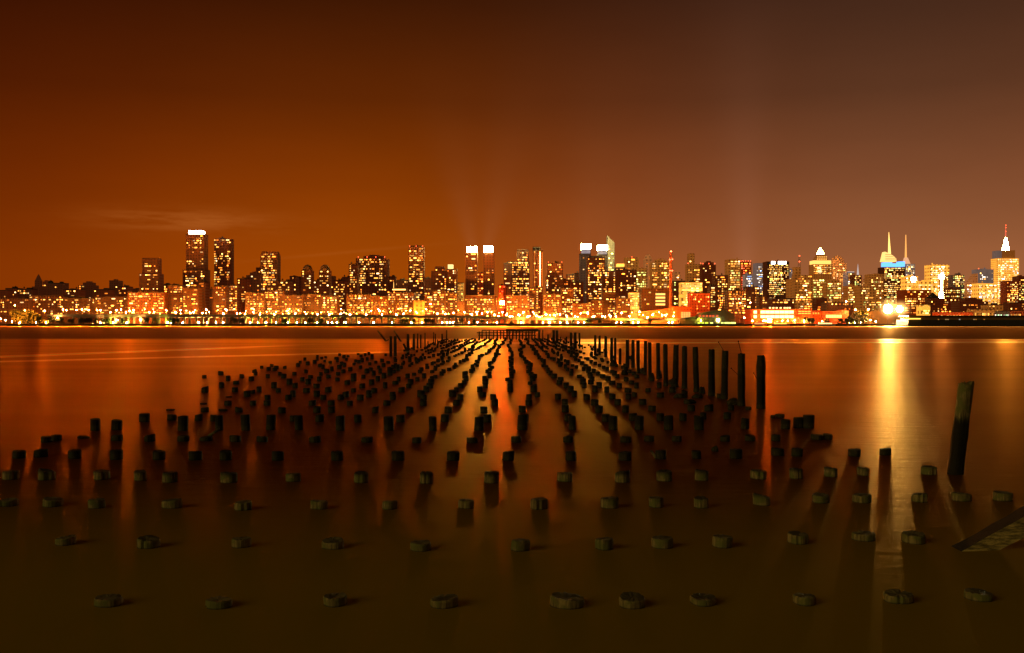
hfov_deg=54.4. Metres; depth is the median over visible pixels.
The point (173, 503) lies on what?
pile stump
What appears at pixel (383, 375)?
pile stump
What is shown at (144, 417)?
pile stump
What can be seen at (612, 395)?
pile stump
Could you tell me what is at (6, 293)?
apartment block
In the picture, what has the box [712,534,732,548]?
pile stump
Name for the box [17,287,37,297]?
apartment block
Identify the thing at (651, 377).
stump
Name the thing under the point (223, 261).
tower block
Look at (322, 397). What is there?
pile stump
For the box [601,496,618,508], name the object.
pile stump
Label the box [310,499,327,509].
pile stump
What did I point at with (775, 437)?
pile stump
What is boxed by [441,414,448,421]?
pile stump
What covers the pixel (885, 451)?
pile stump
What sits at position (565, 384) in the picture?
pile stump
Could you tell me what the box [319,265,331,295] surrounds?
apartment block
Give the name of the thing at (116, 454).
pile stump
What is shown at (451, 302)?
apartment block
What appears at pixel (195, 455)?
pile stump
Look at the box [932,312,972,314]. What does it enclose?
warehouse
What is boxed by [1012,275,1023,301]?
skyscraper
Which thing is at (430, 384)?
pile stump
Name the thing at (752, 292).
apartment block
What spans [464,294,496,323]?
apartment block
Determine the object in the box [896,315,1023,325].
long pier
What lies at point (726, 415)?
pile stump
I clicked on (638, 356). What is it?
pier post
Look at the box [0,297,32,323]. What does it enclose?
apartment block
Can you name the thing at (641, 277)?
tower block
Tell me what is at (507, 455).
pile stump
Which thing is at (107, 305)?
apartment block
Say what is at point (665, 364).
pier post
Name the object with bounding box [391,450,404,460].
pile stump
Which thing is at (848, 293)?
apartment block
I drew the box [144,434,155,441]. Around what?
pile stump
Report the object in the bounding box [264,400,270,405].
pile stump
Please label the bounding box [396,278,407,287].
apartment block
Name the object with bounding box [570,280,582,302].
apartment block
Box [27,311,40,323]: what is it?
tree
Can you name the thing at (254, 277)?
apartment block
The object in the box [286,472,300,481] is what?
pile stump
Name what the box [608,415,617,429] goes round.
pile stump
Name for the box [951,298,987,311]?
apartment block
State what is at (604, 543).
pile stump
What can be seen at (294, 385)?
pile stump
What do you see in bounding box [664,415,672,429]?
pile stump
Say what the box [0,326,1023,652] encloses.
water
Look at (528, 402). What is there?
pile stump
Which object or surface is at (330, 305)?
apartment block
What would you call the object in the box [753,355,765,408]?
pier post
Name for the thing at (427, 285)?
apartment block
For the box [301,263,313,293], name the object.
apartment block
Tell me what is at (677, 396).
stump
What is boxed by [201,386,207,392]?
pile stump
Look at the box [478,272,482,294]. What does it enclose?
apartment block
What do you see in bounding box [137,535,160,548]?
pile stump
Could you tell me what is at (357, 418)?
pile stump
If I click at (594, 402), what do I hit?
pile stump
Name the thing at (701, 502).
pile stump
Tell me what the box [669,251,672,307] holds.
chimney
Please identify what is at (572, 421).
pile stump
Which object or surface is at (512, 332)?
timber frame
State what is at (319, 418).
pile stump
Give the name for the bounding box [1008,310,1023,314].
warehouse
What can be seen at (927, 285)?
office block
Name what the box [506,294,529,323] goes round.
apartment block
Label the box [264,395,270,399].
pile stump
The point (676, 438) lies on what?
pile stump
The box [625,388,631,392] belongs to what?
pile stump
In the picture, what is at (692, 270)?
tower block
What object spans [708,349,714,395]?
pier post
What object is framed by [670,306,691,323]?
brick shed
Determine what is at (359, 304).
apartment block
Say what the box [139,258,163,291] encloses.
apartment block
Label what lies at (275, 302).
apartment block
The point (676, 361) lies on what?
pier post
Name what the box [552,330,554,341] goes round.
pier post
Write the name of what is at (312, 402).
pile stump
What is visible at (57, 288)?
apartment block
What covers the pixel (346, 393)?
pile stump
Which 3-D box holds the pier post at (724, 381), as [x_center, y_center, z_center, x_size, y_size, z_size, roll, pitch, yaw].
[10.388,2.548,48.814,0.470,3.638,0.406,0,0,-35]
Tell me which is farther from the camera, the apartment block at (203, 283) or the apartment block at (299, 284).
the apartment block at (299, 284)
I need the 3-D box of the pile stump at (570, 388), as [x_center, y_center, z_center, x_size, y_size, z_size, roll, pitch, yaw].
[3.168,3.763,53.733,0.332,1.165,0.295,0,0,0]
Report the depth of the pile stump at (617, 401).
45.29 m
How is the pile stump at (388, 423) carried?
in the water
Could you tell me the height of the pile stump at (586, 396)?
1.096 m
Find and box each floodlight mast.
[883,305,891,323]
[896,306,902,319]
[939,291,943,297]
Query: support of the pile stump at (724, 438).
in the water
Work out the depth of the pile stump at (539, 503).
20.05 m
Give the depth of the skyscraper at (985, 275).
2599.48 m
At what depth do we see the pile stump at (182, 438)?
31.47 m
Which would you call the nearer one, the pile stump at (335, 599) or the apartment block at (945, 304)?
the pile stump at (335, 599)
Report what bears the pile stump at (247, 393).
in the water
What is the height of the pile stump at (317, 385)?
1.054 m
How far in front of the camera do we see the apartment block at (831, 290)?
1449.81 m
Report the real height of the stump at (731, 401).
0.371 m
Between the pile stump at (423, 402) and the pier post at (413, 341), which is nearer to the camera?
the pile stump at (423, 402)
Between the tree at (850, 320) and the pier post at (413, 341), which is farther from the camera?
the tree at (850, 320)
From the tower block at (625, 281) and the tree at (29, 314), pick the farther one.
the tower block at (625, 281)
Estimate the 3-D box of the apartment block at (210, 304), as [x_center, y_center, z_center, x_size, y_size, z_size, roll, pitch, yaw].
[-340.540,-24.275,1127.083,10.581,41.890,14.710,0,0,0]
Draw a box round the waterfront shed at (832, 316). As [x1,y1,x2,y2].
[821,311,842,323]
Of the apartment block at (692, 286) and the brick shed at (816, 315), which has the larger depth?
the apartment block at (692, 286)
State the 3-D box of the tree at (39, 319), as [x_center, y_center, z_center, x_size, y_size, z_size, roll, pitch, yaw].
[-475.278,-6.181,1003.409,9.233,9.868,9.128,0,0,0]
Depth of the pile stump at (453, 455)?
27.12 m
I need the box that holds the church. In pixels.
[32,274,45,294]
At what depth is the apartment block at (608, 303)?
1079.92 m
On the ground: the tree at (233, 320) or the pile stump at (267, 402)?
the tree at (233, 320)
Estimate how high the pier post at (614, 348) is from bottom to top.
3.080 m
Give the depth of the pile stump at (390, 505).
20.04 m
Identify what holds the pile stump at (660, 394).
in the water
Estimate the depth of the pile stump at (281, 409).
41.28 m
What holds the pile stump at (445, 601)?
in the water
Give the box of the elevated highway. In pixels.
[46,314,684,323]
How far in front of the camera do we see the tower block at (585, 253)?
1239.71 m
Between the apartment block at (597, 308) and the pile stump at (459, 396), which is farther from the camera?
the apartment block at (597, 308)
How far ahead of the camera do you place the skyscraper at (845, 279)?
2010.39 m
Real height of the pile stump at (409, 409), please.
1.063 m
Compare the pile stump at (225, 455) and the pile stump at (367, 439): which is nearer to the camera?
the pile stump at (225, 455)
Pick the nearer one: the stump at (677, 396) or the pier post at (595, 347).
the stump at (677, 396)
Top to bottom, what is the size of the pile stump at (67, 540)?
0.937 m
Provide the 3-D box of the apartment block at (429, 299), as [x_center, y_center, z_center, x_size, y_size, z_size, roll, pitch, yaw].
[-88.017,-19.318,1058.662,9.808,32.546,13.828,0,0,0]
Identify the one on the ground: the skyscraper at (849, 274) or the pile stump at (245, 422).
the skyscraper at (849, 274)
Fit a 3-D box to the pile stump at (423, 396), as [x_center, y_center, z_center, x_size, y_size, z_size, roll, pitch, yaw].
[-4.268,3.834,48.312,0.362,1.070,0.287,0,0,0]
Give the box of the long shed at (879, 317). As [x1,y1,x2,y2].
[850,310,906,323]
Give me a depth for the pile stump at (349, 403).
45.08 m
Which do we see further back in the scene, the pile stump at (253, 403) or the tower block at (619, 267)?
the tower block at (619, 267)
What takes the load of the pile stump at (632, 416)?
in the water
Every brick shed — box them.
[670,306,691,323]
[812,310,820,323]
[836,310,848,323]
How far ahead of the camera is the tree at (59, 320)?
1004.33 m
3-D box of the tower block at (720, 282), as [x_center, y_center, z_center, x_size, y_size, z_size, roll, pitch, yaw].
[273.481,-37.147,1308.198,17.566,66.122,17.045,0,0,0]
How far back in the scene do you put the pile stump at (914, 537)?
16.97 m
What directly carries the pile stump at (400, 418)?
in the water
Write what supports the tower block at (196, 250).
on the ground
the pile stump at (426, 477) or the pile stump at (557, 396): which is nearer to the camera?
the pile stump at (426, 477)
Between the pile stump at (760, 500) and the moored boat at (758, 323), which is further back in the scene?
the moored boat at (758, 323)
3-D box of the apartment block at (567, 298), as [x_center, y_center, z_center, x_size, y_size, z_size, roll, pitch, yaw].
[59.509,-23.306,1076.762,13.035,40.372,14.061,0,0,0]
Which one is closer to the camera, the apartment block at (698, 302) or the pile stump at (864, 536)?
the pile stump at (864, 536)
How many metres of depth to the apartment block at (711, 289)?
1149.88 m
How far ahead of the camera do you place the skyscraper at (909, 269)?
2599.43 m
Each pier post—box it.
[389,336,391,356]
[394,336,396,355]
[407,334,408,350]
[413,334,414,349]
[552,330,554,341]
[574,332,576,348]
[594,335,596,354]
[598,335,600,354]
[604,336,606,356]
[610,338,612,360]
[614,338,615,359]
[619,348,620,364]
[626,339,628,367]
[631,340,634,367]
[636,340,639,372]
[643,341,646,374]
[648,342,651,379]
[656,343,660,378]
[663,344,667,385]
[672,344,678,380]
[682,346,686,388]
[693,347,698,391]
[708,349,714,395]
[718,341,727,399]
[731,341,744,405]
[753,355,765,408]
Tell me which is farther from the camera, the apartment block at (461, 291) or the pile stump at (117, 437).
the apartment block at (461, 291)
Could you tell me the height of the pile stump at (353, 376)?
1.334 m
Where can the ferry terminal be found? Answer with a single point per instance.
(774, 314)
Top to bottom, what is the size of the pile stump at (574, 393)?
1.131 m
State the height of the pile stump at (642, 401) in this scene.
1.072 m
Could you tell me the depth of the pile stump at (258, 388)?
53.88 m
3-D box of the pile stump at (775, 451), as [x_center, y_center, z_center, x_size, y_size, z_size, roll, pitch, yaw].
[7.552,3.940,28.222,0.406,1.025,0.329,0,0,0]
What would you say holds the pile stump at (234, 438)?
in the water
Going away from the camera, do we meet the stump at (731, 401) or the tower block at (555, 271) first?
the stump at (731, 401)
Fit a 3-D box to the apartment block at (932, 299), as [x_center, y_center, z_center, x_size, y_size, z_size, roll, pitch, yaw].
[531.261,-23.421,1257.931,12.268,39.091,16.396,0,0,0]
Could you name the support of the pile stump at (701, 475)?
in the water
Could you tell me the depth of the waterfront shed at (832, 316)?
1023.96 m
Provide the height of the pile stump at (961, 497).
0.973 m
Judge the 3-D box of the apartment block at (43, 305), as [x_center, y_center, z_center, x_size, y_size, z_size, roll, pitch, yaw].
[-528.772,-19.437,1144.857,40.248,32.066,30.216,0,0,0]
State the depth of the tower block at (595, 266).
1189.76 m
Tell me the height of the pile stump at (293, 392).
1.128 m
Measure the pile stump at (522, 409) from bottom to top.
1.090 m
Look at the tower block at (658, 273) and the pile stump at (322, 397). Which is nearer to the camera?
the pile stump at (322, 397)
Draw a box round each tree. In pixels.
[8,309,28,323]
[19,309,34,323]
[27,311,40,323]
[36,316,44,323]
[48,316,55,323]
[56,317,64,323]
[83,318,91,322]
[100,318,110,323]
[142,318,149,323]
[152,318,158,323]
[229,317,237,323]
[400,318,408,323]
[457,318,464,323]
[801,316,812,323]
[837,318,844,323]
[847,315,852,323]
[853,309,870,323]
[858,318,868,323]
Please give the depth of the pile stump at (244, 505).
19.96 m
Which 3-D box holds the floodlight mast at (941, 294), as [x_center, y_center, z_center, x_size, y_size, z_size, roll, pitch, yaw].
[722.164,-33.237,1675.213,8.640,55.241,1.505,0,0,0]
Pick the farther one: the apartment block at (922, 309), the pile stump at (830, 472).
the apartment block at (922, 309)
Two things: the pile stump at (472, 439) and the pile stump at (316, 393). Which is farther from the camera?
the pile stump at (316, 393)
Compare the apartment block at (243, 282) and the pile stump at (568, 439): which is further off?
the apartment block at (243, 282)
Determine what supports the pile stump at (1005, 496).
in the water
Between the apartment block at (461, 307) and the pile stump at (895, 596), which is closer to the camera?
the pile stump at (895, 596)
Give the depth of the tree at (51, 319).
1001.43 m
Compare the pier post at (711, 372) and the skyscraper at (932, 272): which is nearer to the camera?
the pier post at (711, 372)
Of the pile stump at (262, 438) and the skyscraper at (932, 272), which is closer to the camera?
the pile stump at (262, 438)
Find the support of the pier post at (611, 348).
in the water
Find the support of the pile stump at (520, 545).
in the water
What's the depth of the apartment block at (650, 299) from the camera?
1069.88 m
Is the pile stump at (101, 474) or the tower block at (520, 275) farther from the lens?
the tower block at (520, 275)
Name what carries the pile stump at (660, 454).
in the water
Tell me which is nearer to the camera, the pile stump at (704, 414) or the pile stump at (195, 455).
the pile stump at (195, 455)
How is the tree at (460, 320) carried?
on the ground
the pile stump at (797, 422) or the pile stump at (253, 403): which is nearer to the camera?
the pile stump at (797, 422)
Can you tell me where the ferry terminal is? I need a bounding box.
[744,306,811,323]
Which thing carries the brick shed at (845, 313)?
on the ground
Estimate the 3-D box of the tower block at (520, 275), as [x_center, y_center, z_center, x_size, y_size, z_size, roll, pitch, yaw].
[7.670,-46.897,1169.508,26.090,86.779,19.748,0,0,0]
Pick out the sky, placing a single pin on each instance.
(317, 133)
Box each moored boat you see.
[753,321,766,325]
[772,321,789,325]
[816,321,834,325]
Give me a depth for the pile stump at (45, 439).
31.21 m
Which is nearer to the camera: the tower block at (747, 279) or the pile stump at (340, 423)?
the pile stump at (340, 423)
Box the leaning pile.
[947,381,973,474]
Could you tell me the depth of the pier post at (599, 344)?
113.95 m
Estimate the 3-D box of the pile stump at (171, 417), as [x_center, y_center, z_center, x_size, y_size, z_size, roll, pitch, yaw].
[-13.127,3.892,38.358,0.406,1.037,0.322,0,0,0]
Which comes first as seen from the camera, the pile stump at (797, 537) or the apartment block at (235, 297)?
the pile stump at (797, 537)
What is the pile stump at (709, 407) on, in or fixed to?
in the water
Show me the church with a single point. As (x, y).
(39, 287)
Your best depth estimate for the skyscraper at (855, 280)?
1899.67 m
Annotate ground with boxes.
[0,323,1023,325]
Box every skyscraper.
[673,271,679,280]
[753,263,762,295]
[763,260,788,297]
[789,268,791,278]
[809,247,831,279]
[831,256,846,290]
[843,272,853,285]
[848,271,854,285]
[850,267,861,285]
[878,236,904,312]
[901,275,917,289]
[903,235,914,275]
[924,263,948,296]
[939,276,947,288]
[948,272,963,298]
[972,267,993,282]
[991,225,1018,303]
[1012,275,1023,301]
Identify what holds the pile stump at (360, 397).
in the water
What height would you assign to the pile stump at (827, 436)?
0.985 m
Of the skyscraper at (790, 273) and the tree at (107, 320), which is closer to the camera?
the tree at (107, 320)
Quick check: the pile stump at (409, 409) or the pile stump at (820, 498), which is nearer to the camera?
the pile stump at (820, 498)
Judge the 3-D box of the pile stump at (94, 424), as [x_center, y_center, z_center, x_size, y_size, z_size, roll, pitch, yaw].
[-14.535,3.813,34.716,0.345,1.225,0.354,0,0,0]
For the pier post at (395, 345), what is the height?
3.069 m
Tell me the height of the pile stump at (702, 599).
0.896 m
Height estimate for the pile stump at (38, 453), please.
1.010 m
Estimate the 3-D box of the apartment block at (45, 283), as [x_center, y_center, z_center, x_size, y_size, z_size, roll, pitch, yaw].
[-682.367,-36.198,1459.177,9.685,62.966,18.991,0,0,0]
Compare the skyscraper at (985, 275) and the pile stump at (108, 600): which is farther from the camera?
the skyscraper at (985, 275)
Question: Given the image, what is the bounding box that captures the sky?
[0,0,1023,321]
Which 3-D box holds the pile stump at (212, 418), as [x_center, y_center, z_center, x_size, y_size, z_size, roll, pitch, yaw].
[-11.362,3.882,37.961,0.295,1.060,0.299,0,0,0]
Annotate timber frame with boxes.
[477,329,537,339]
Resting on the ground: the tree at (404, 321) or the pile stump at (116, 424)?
the tree at (404, 321)
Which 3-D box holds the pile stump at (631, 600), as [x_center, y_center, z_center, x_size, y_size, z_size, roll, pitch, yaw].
[1.608,4.045,13.264,0.365,0.939,0.382,0,0,0]
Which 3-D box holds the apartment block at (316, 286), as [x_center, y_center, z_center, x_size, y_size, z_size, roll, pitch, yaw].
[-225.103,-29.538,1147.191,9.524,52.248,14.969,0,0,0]
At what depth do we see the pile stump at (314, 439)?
31.21 m
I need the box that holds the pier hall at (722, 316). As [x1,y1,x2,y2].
[678,310,735,323]
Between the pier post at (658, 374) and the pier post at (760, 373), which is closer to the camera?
the pier post at (760, 373)
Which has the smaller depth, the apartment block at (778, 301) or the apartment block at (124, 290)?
the apartment block at (778, 301)
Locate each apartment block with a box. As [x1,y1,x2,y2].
[0,290,12,297]
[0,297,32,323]
[5,286,22,297]
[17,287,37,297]
[28,295,74,323]
[42,280,48,294]
[47,280,53,294]
[52,282,68,294]
[63,287,85,297]
[64,297,94,323]
[78,281,98,297]
[93,288,114,297]
[95,297,127,323]
[109,279,122,296]
[118,284,132,296]
[128,290,167,323]
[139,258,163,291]
[168,283,186,323]
[183,286,201,323]
[198,278,208,323]
[209,287,212,323]
[213,284,229,323]
[226,284,240,323]
[237,277,249,323]
[245,291,265,323]
[246,271,259,292]
[264,290,287,323]
[277,278,292,294]
[284,294,303,323]
[289,275,298,294]
[299,276,300,293]
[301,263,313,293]
[302,292,323,323]
[314,279,318,293]
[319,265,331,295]
[321,294,339,323]
[332,276,335,293]
[333,279,347,323]
[342,275,348,293]
[346,293,372,323]
[370,295,388,323]
[388,275,396,292]
[388,291,415,323]
[392,283,407,292]
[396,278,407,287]
[414,299,424,323]
[424,293,433,323]
[425,277,430,294]
[431,266,446,294]
[433,289,445,323]
[446,291,457,323]
[457,299,464,323]
[458,283,463,300]
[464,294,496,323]
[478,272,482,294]
[498,284,505,323]
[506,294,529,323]
[529,286,538,323]
[542,294,561,323]
[545,276,550,293]
[561,286,572,323]
[563,278,570,288]
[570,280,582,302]
[572,301,591,323]
[590,299,602,323]
[602,291,615,323]
[614,296,629,323]
[628,291,638,323]
[639,288,668,310]
[672,279,684,305]
[679,280,702,305]
[687,292,709,316]
[707,284,715,310]
[724,288,746,323]
[743,284,759,308]
[756,294,767,308]
[768,296,794,308]
[812,297,826,309]
[821,302,852,315]
[822,279,841,301]
[843,284,859,311]
[854,285,883,311]
[896,290,930,315]
[916,304,929,314]
[925,292,939,314]
[939,286,960,297]
[940,296,960,311]
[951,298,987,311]
[981,303,1002,310]
[1003,300,1023,310]
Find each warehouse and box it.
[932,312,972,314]
[966,309,994,314]
[994,311,1009,314]
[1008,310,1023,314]
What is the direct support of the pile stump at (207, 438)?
in the water
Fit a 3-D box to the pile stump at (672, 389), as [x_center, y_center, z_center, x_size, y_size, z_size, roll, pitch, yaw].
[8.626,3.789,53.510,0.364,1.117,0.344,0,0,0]
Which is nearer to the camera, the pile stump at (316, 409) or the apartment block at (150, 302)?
the pile stump at (316, 409)
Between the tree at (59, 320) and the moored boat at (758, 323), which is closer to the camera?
the moored boat at (758, 323)
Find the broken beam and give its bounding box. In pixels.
[952,506,1023,550]
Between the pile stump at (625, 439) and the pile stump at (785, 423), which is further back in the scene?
the pile stump at (785, 423)
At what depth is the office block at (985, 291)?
2199.72 m
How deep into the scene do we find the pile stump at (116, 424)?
34.84 m
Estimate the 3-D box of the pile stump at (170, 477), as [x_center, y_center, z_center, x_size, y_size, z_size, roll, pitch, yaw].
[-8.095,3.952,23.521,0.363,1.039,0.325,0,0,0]
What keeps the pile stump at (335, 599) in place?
in the water
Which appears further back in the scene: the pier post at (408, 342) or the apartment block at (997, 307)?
the apartment block at (997, 307)
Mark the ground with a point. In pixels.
(539, 324)
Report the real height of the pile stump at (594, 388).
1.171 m
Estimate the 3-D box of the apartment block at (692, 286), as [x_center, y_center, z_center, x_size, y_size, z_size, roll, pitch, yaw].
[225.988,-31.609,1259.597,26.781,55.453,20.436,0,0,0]
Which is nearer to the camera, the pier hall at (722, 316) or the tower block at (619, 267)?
the pier hall at (722, 316)
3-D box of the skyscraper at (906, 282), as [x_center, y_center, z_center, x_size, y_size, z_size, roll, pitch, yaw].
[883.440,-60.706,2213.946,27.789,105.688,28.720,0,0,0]
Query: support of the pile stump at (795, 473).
in the water
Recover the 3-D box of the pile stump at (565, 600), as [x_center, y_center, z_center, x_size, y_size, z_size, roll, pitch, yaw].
[0.717,4.043,13.274,0.493,0.943,0.414,0,0,0]
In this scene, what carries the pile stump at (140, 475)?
in the water
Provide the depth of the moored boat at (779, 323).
988.50 m
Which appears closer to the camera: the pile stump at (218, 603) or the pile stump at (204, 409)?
the pile stump at (218, 603)
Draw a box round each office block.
[864,273,883,285]
[912,280,937,295]
[964,273,977,298]
[971,281,996,303]
[1000,281,1018,303]
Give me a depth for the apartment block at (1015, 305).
1199.92 m
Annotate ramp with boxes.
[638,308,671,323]
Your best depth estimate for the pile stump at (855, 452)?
27.96 m
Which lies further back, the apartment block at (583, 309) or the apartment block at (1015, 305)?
the apartment block at (1015, 305)
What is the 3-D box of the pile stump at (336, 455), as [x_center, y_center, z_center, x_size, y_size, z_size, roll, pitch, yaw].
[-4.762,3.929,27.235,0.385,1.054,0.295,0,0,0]
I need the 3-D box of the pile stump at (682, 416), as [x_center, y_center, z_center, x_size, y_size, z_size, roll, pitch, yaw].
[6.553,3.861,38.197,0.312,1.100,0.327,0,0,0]
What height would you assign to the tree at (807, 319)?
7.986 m
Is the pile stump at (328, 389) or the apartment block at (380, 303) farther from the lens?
the apartment block at (380, 303)
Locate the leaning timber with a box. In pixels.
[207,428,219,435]
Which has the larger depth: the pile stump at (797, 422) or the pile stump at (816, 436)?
the pile stump at (797, 422)
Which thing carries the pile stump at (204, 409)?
in the water
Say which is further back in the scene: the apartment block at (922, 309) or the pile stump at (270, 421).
the apartment block at (922, 309)
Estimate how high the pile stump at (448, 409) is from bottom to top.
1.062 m
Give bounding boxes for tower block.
[183,270,209,288]
[186,231,207,269]
[214,236,233,285]
[260,251,280,292]
[349,262,358,293]
[356,255,389,295]
[408,245,424,299]
[446,264,457,292]
[465,247,477,294]
[483,246,494,294]
[504,262,511,316]
[507,249,529,294]
[533,247,542,322]
[547,261,562,293]
[566,273,573,281]
[574,271,578,281]
[579,244,590,302]
[586,256,604,302]
[596,245,607,270]
[601,271,615,299]
[606,235,614,270]
[614,269,635,297]
[615,264,624,269]
[624,257,638,269]
[634,268,646,291]
[643,254,651,287]
[649,259,668,287]
[685,253,701,281]
[700,261,715,292]
[712,273,727,309]
[725,258,740,289]
[741,260,750,289]
[742,273,752,289]
[786,279,791,297]
[791,255,812,308]
[813,278,826,297]
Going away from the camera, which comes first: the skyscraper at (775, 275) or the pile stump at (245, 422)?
the pile stump at (245, 422)
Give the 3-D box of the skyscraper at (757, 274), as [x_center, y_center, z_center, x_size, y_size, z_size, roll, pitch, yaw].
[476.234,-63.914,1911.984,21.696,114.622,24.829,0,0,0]
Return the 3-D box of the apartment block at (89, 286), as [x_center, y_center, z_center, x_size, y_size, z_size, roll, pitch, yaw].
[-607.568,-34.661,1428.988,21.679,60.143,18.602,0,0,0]
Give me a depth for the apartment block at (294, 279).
1169.84 m
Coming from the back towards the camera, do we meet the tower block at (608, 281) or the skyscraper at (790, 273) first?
the skyscraper at (790, 273)
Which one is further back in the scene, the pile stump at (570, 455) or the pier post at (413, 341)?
the pier post at (413, 341)
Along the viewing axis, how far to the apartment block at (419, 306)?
1047.93 m
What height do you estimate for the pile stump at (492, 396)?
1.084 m
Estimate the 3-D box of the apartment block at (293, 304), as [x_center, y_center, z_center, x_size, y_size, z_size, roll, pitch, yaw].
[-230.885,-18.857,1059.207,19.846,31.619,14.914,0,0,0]
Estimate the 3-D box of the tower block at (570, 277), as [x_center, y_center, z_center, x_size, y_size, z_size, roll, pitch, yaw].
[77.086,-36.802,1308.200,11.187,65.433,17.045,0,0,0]
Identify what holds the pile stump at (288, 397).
in the water
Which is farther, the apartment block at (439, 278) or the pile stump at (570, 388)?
the apartment block at (439, 278)
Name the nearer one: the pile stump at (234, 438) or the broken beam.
the broken beam
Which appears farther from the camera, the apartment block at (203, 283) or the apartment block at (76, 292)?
the apartment block at (76, 292)
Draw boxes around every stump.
[0,498,18,506]
[2,470,18,479]
[12,450,25,458]
[34,449,47,457]
[38,468,55,480]
[41,436,51,442]
[43,497,63,507]
[51,434,61,440]
[55,534,76,545]
[68,449,81,458]
[77,436,89,438]
[88,498,105,508]
[90,418,99,430]
[93,469,109,479]
[94,594,123,607]
[110,449,122,459]
[111,419,121,429]
[111,434,122,440]
[134,470,146,480]
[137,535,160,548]
[139,413,149,421]
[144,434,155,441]
[152,450,164,459]
[161,498,181,508]
[162,471,177,482]
[167,414,176,420]
[177,435,188,441]
[178,416,187,430]
[189,451,201,460]
[194,414,202,420]
[199,435,212,440]
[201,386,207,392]
[201,407,208,411]
[205,596,232,609]
[210,414,214,421]
[215,415,222,430]
[219,382,223,387]
[220,450,231,460]
[220,471,237,482]
[224,400,231,405]
[229,435,240,441]
[231,536,250,547]
[232,387,237,391]
[234,499,251,510]
[235,407,242,412]
[240,414,250,430]
[244,390,250,396]
[250,400,255,405]
[256,386,261,391]
[256,436,267,441]
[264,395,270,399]
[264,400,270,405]
[266,414,275,429]
[271,382,276,387]
[272,451,283,460]
[278,407,285,412]
[285,394,291,399]
[286,378,292,384]
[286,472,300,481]
[290,390,295,396]
[290,415,294,421]
[292,383,297,387]
[294,415,302,429]
[303,388,309,392]
[305,379,310,383]
[309,400,315,405]
[309,436,320,442]
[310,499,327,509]
[313,383,319,387]
[313,406,320,412]
[314,390,319,396]
[315,414,323,421]
[320,395,326,399]
[321,537,343,549]
[323,592,346,607]
[325,386,331,391]
[328,400,334,405]
[328,406,334,412]
[331,450,342,460]
[336,415,344,430]
[337,394,343,399]
[342,391,348,396]
[347,400,352,405]
[351,373,356,380]
[354,414,361,422]
[354,471,367,482]
[357,394,363,399]
[361,436,372,442]
[366,390,371,396]
[369,379,373,384]
[372,406,378,412]
[381,373,386,377]
[382,500,397,509]
[383,400,390,405]
[384,416,393,430]
[390,394,395,399]
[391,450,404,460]
[396,414,404,422]
[398,387,404,391]
[406,406,413,412]
[408,379,413,384]
[410,540,430,551]
[412,437,420,442]
[417,390,424,396]
[420,394,426,399]
[420,399,426,405]
[420,471,432,483]
[423,386,428,391]
[426,382,432,387]
[429,416,436,430]
[430,594,457,608]
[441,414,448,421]
[444,406,451,412]
[447,451,459,460]
[449,389,455,396]
[453,400,459,405]
[457,394,462,399]
[458,498,473,508]
[467,437,477,442]
[474,416,483,430]
[477,386,482,391]
[480,392,485,396]
[480,406,487,413]
[483,382,487,387]
[483,414,490,422]
[484,471,498,483]
[490,394,495,399]
[492,399,497,405]
[502,450,513,460]
[511,436,520,442]
[511,538,529,551]
[517,415,527,429]
[519,405,525,412]
[525,399,531,405]
[526,394,531,399]
[530,375,535,380]
[530,497,547,509]
[531,386,536,391]
[550,592,583,609]
[555,393,560,399]
[556,380,562,384]
[557,471,571,481]
[562,399,567,404]
[562,405,568,411]
[563,382,568,387]
[563,435,572,442]
[564,414,570,421]
[565,451,575,460]
[568,385,573,391]
[568,415,575,429]
[572,390,576,396]
[582,382,586,387]
[583,394,589,399]
[591,399,598,405]
[592,385,597,391]
[595,405,602,412]
[595,537,613,550]
[596,382,601,387]
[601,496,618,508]
[602,414,609,421]
[604,386,608,392]
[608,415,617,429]
[609,393,615,398]
[610,359,616,365]
[614,399,620,404]
[615,470,629,482]
[618,451,630,460]
[619,591,644,608]
[620,436,631,442]
[621,370,627,374]
[622,405,628,412]
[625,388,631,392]
[626,393,631,399]
[629,413,636,420]
[634,382,638,387]
[635,415,643,429]
[639,399,646,404]
[644,435,653,441]
[648,405,655,410]
[649,373,654,380]
[649,496,663,507]
[651,535,672,548]
[655,449,665,458]
[656,413,663,420]
[656,469,671,481]
[657,382,661,387]
[657,392,663,397]
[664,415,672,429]
[669,386,675,392]
[670,377,678,386]
[672,436,681,441]
[673,393,686,397]
[679,413,686,420]
[684,399,690,403]
[687,404,694,410]
[690,592,715,606]
[691,450,700,458]
[694,415,703,429]
[694,496,708,508]
[695,469,708,480]
[699,386,704,393]
[700,412,706,418]
[704,404,712,410]
[711,445,717,451]
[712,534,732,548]
[720,435,729,441]
[723,412,730,418]
[727,399,736,404]
[729,448,741,458]
[741,418,748,428]
[745,434,754,440]
[750,469,766,479]
[753,493,769,505]
[771,434,779,440]
[771,447,783,455]
[775,413,783,417]
[781,419,789,428]
[787,531,808,544]
[789,467,802,478]
[791,447,802,456]
[793,417,802,427]
[793,592,815,605]
[803,414,814,428]
[811,434,822,439]
[812,492,829,503]
[823,433,832,439]
[824,466,836,476]
[848,448,860,456]
[851,530,875,541]
[852,493,870,503]
[857,466,869,475]
[879,448,890,455]
[883,589,913,603]
[901,530,925,544]
[911,492,927,502]
[921,465,936,474]
[951,492,971,501]
[964,588,993,601]
[992,491,1012,501]
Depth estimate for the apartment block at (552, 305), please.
1059.92 m
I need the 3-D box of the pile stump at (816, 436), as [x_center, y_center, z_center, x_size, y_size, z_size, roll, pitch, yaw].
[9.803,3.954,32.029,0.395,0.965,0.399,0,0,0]
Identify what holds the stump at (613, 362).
on the water

